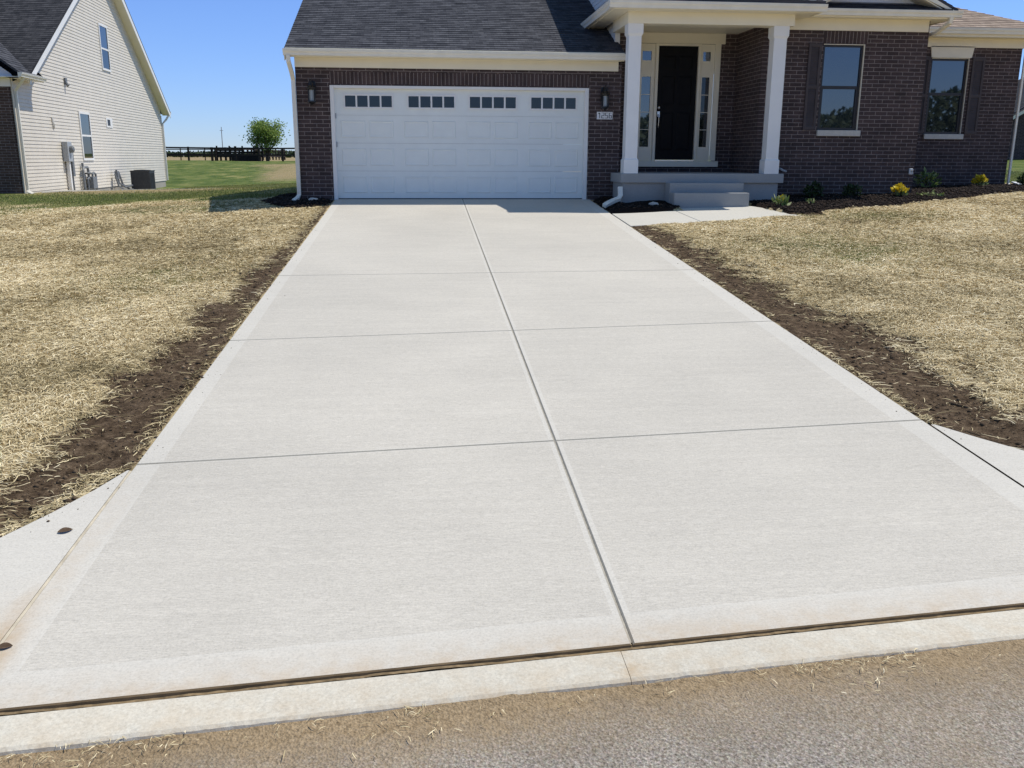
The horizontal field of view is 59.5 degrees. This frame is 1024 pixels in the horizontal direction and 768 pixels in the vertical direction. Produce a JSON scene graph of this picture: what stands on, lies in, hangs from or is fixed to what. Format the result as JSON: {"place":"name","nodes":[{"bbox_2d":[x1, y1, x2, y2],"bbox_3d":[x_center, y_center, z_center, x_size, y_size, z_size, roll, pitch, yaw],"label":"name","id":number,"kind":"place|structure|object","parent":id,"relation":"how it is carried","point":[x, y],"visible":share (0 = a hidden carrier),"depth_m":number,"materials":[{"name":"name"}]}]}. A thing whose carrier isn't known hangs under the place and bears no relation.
{"place":"outdoors","nodes":[
{"label":"outdoors","id":0,"kind":"place"},
{"bbox_2d":[42,186,259,192],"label":"back path","id":1,"kind":"structure","parent":0,"point":[105,190],"depth_m":28.76,"materials":[{"name":"concrete"}]},
{"bbox_2d":[114,169,155,188],"bbox_3d":[-14.697,-7.921,35.247,1.240,1.005,1.932,-2,14,-8],"label":"air conditioner","id":2,"kind":"object","parent":1,"relation":"on","point":[142,179],"visible":0.82,"depth_m":35.29,"materials":[{"name":"metal"}]},
{"bbox_2d":[0,199,1023,715],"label":"driveway","id":3,"kind":"structure","parent":0,"point":[354,465],"depth_m":5.04,"materials":[{"name":"concrete"}]},
{"bbox_2d":[0,642,12,648],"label":"dead leaf","id":4,"kind":"object","parent":3,"relation":"on","point":[5,645],"visible":1,"depth_m":3.58,"materials":[{"name":"brown plant"}]},
{"bbox_2d":[57,527,72,532],"bbox_3d":[-2.245,0.734,4.502,0.072,0.011,0.043,-9,21,-33],"label":"dead leaf","id":5,"kind":"object","parent":3,"relation":"on","point":[64,529],"visible":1,"depth_m":4.51,"materials":[{"name":"brown plant"}]},
{"bbox_2d":[0,471,131,643],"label":"joint sand","id":6,"kind":"structure","parent":3,"relation":"on","point":[53,573],"depth_m":4.19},
{"bbox_2d":[46,241,944,521],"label":"soil crumbs","id":7,"kind":"object","parent":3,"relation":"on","point":[292,261],"visible":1,"depth_m":6.40,"materials":[{"name":"brown soil"}]},
{"bbox_2d":[0,607,1023,714],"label":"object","id":8,"kind":"structure","parent":3,"relation":"on","point":[397,672],"depth_m":3.54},
{"bbox_2d":[464,204,631,642],"bbox_3d":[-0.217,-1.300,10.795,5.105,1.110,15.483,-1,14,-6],"label":"driveway joint","id":9,"kind":"object","parent":3,"relation":"on","point":[565,469],"visible":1,"depth_m":5.09,"materials":[{"name":"grey concrete"}]},
{"bbox_2d":[0,639,1023,767],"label":"road","id":10,"kind":"structure","parent":0,"point":[963,712],"depth_m":3.16,"materials":[{"name":"grey asphalt"}]},
{"bbox_2d":[0,648,1020,767],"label":"loose straw","id":11,"kind":"object","parent":10,"relation":"on","point":[455,728],"visible":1,"depth_m":3.19,"materials":[{"name":"beige plant"}]},
{"bbox_2d":[0,609,1023,755],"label":"kerb","id":12,"kind":"structure","parent":10,"relation":"on","point":[40,732],"depth_m":3.42,"materials":[{"name":"concrete"}]},
{"bbox_2d":[0,156,1023,641],"bbox_3d":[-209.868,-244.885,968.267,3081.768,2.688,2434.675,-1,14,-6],"label":"ground","id":13,"kind":"structure","parent":0,"point":[192,172],"depth_m":8.46,"materials":[{"name":"soil"}]},
{"bbox_2d":[0,0,170,193],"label":"house siding","id":14,"kind":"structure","parent":13,"relation":"on","point":[79,75],"depth_m":30.56,"materials":[{"name":"beige plastic"}]},
{"bbox_2d":[61,142,75,189],"bbox_3d":[-14.489,-7.075,29.550,0.305,1.761,0.620,-2,14,-8],"label":"electric meter","id":15,"kind":"object","parent":14,"relation":"attached to","point":[68,149],"visible":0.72,"depth_m":29.37,"materials":[{"name":"grey metal"}]},
{"bbox_2d":[78,111,94,159],"bbox_3d":[-14.952,-8.700,31.478,0.046,1.640,1.160,-2,14,-8],"label":"window","id":16,"kind":"structure","parent":14,"relation":"in","point":[84,117],"depth_m":31.46,"materials":[{"name":"grey glass"}]},
{"bbox_2d":[81,163,97,189],"bbox_3d":[-14.785,-7.198,31.458,0.260,1.101,1.455,-2,14,-8],"label":"gas meter","id":17,"kind":"object","parent":14,"relation":"attached to","point":[92,182],"visible":0.92,"depth_m":31.25,"materials":[{"name":"grey metal"}]},
{"bbox_2d":[97,22,110,71],"bbox_3d":[-15.395,-12.695,33.850,0.046,1.660,1.060,-2,14,-8],"label":"window","id":18,"kind":"structure","parent":14,"relation":"in","point":[102,29],"depth_m":33.83,"materials":[{"name":"glass"}]},
{"bbox_2d":[166,148,213,159],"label":"paddock fence","id":19,"kind":"object","parent":13,"relation":"on","point":[180,149],"visible":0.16,"depth_m":94.80,"materials":[{"name":"brown wood"}]},
{"bbox_2d":[166,146,294,160],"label":"paddock fence","id":20,"kind":"object","parent":13,"relation":"on","point":[259,155],"visible":0.29,"depth_m":84.93,"materials":[{"name":"brown wood"}]},
{"bbox_2d":[166,150,294,157],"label":"tree line","id":21,"kind":"object","parent":13,"relation":"on","point":[209,152],"visible":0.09,"depth_m":324.01,"materials":[{"name":"green plant"}]},
{"bbox_2d":[216,146,263,160],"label":"timber corral","id":22,"kind":"object","parent":13,"relation":"on","point":[239,151],"visible":0.55,"depth_m":87.15,"materials":[{"name":"brown wood"}]},
{"bbox_2d":[214,149,285,160],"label":"paddock fence","id":23,"kind":"object","parent":13,"relation":"on","point":[255,153],"visible":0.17,"depth_m":107.23,"materials":[{"name":"brown wood"}]},
{"bbox_2d":[242,117,290,160],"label":"tree","id":24,"kind":"object","parent":13,"relation":"on","point":[265,133],"visible":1,"depth_m":85.86,"materials":[{"name":"green plant"}]},
{"bbox_2d":[0,191,1023,536],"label":"straw mulch","id":25,"kind":"object","parent":13,"relation":"on","point":[76,221],"visible":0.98,"depth_m":10.42,"materials":[{"name":"beige plant"}]},
{"bbox_2d":[0,214,1023,535],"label":"soil clods","id":26,"kind":"object","parent":13,"relation":"on","point":[668,244],"visible":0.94,"depth_m":7.22,"materials":[{"name":"brown soil"}]},
{"bbox_2d":[0,170,1023,319],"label":"grass","id":27,"kind":"structure","parent":13,"relation":"on","point":[225,193],"depth_m":20.66,"materials":[{"name":"green plant"}]},
{"bbox_2d":[261,183,1023,213],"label":"mulch chips","id":28,"kind":"object","parent":13,"relation":"on","point":[284,199],"visible":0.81,"depth_m":17.61,"materials":[{"name":"brown wood"}]},
{"bbox_2d":[602,187,622,207],"bbox_3d":[1.950,-3.578,17.178,0.152,0.392,0.608,11,18,37],"label":"drain elbow","id":29,"kind":"object","parent":28,"relation":"on","point":[618,198],"visible":1,"depth_m":17.19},
{"bbox_2d":[771,194,791,205],"bbox_3d":[5.040,-3.426,16.731,0.354,0.277,0.405,-1,14,-6],"label":"young plant","id":30,"kind":"object","parent":28,"relation":"on","point":[781,199],"visible":0.91,"depth_m":16.71,"materials":[{"name":"green plant"}]},
{"bbox_2d":[802,180,823,196],"bbox_3d":[6.014,-3.880,17.854,0.411,0.368,0.504,11,18,35],"label":"shrub","id":31,"kind":"object","parent":28,"relation":"on","point":[814,189],"visible":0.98,"depth_m":17.80,"materials":[{"name":"green plant"}]},
{"bbox_2d":[890,182,909,195],"bbox_3d":[7.779,-3.885,17.945,0.361,0.315,0.395,-1,14,-6],"label":"flowering shrub","id":32,"kind":"object","parent":28,"relation":"on","point":[900,188],"visible":0.98,"depth_m":17.86,"materials":[{"name":"yellow plant"}]},
{"bbox_2d":[913,167,941,186],"bbox_3d":[9.186,-4.566,19.831,0.599,0.494,0.615,6,15,21],"label":"shrub","id":33,"kind":"object","parent":28,"relation":"on","point":[933,175],"visible":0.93,"depth_m":19.80,"materials":[{"name":"green plant"}]},
{"bbox_2d":[917,189,944,195],"bbox_3d":[8.377,-3.810,17.917,0.536,0.174,0.612,-1,14,-6],"label":"sprawling plant","id":34,"kind":"object","parent":28,"relation":"on","point":[934,193],"visible":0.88,"depth_m":17.86,"materials":[{"name":"green plant"}]},
{"bbox_2d":[282,0,1023,207],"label":"brick house","id":35,"kind":"structure","parent":13,"relation":"on","point":[458,99],"depth_m":17.95,"materials":[{"name":"brown brick"}]},
{"bbox_2d":[306,79,315,104],"bbox_3d":[-3.842,-5.598,17.188,0.187,0.492,0.238,-1,14,-6],"label":"wall lantern","id":36,"kind":"object","parent":35,"relation":"attached to","point":[311,87],"depth_m":17.14,"materials":[{"name":"black metal"}]},
{"bbox_2d":[334,88,583,199],"bbox_3d":[-1.012,-4.763,17.912,4.925,2.122,0.072,-1,14,-6],"label":"garage door","id":37,"kind":"structure","parent":35,"relation":"in","point":[481,153],"depth_m":17.89,"materials":[{"name":"paint"}]},
{"bbox_2d":[597,112,612,118],"bbox_3d":[1.855,-5.371,17.936,0.320,0.144,0.016,-1,14,-6],"label":"house number","id":38,"kind":"object","parent":35,"relation":"attached to","point":[604,115],"visible":1,"depth_m":17.93,"materials":[{"name":"white metal"}]},
{"bbox_2d":[601,85,609,110],"bbox_3d":[1.842,-5.663,17.748,0.187,0.492,0.238,-1,14,-6],"label":"wall lantern","id":39,"kind":"object","parent":35,"relation":"attached to","point":[605,93],"depth_m":17.70,"materials":[{"name":"black metal"}]},
{"bbox_2d":[654,46,697,159],"bbox_3d":[3.496,-5.976,19.117,0.855,2.315,0.116,-1,14,-6],"label":"front door","id":40,"kind":"structure","parent":35,"relation":"in","point":[677,66],"depth_m":19.12,"materials":[{"name":"black paint"}]},
{"bbox_2d":[816,44,864,135],"bbox_3d":[6.577,-5.860,17.915,0.905,1.750,0.155,-1,14,-6],"label":"window","id":41,"kind":"structure","parent":35,"relation":"in","point":[842,64],"depth_m":17.96,"materials":[{"name":"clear glass"}]},
{"bbox_2d":[923,58,969,138],"bbox_3d":[9.825,-6.442,20.274,0.945,1.750,0.155,-1,14,-6],"label":"window","id":42,"kind":"structure","parent":35,"relation":"in","point":[948,76],"depth_m":20.32,"materials":[{"name":"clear glass"}]},
{"bbox_2d":[841,183,862,195],"bbox_3d":[6.806,-3.890,17.948,0.440,0.322,0.405,-1,14,-6],"label":"shrub","id":43,"kind":"object","parent":13,"relation":"on","point":[850,189],"visible":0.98,"depth_m":17.91,"materials":[{"name":"green plant"}]},
{"bbox_2d":[971,174,988,185],"bbox_3d":[10.381,-4.511,19.903,0.344,0.309,0.386,14,20,43],"label":"flowering shrub","id":44,"kind":"object","parent":13,"relation":"on","point":[979,179],"visible":0.98,"depth_m":19.85,"materials":[{"name":"yellow plant"}]},
{"bbox_2d":[1008,79,1023,159],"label":"distant house","id":45,"kind":"structure","parent":13,"relation":"on","point":[1019,148],"depth_m":49.99,"materials":[{"name":"brown brick"}]},
{"bbox_2d":[1016,172,1023,184],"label":"shrub","id":46,"kind":"object","parent":13,"relation":"on","point":[1020,180],"visible":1,"depth_m":20.12,"materials":[{"name":"green plant"}]},
{"bbox_2d":[125,0,1023,152],"label":"sky","id":47,"kind":"structure","parent":0,"point":[216,64],"materials":[{"name":"blue"}]},
{"bbox_2d":[612,206,799,226],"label":"front path","id":48,"kind":"structure","parent":0,"point":[687,215],"depth_m":15.99,"materials":[{"name":"concrete"}]}
]}

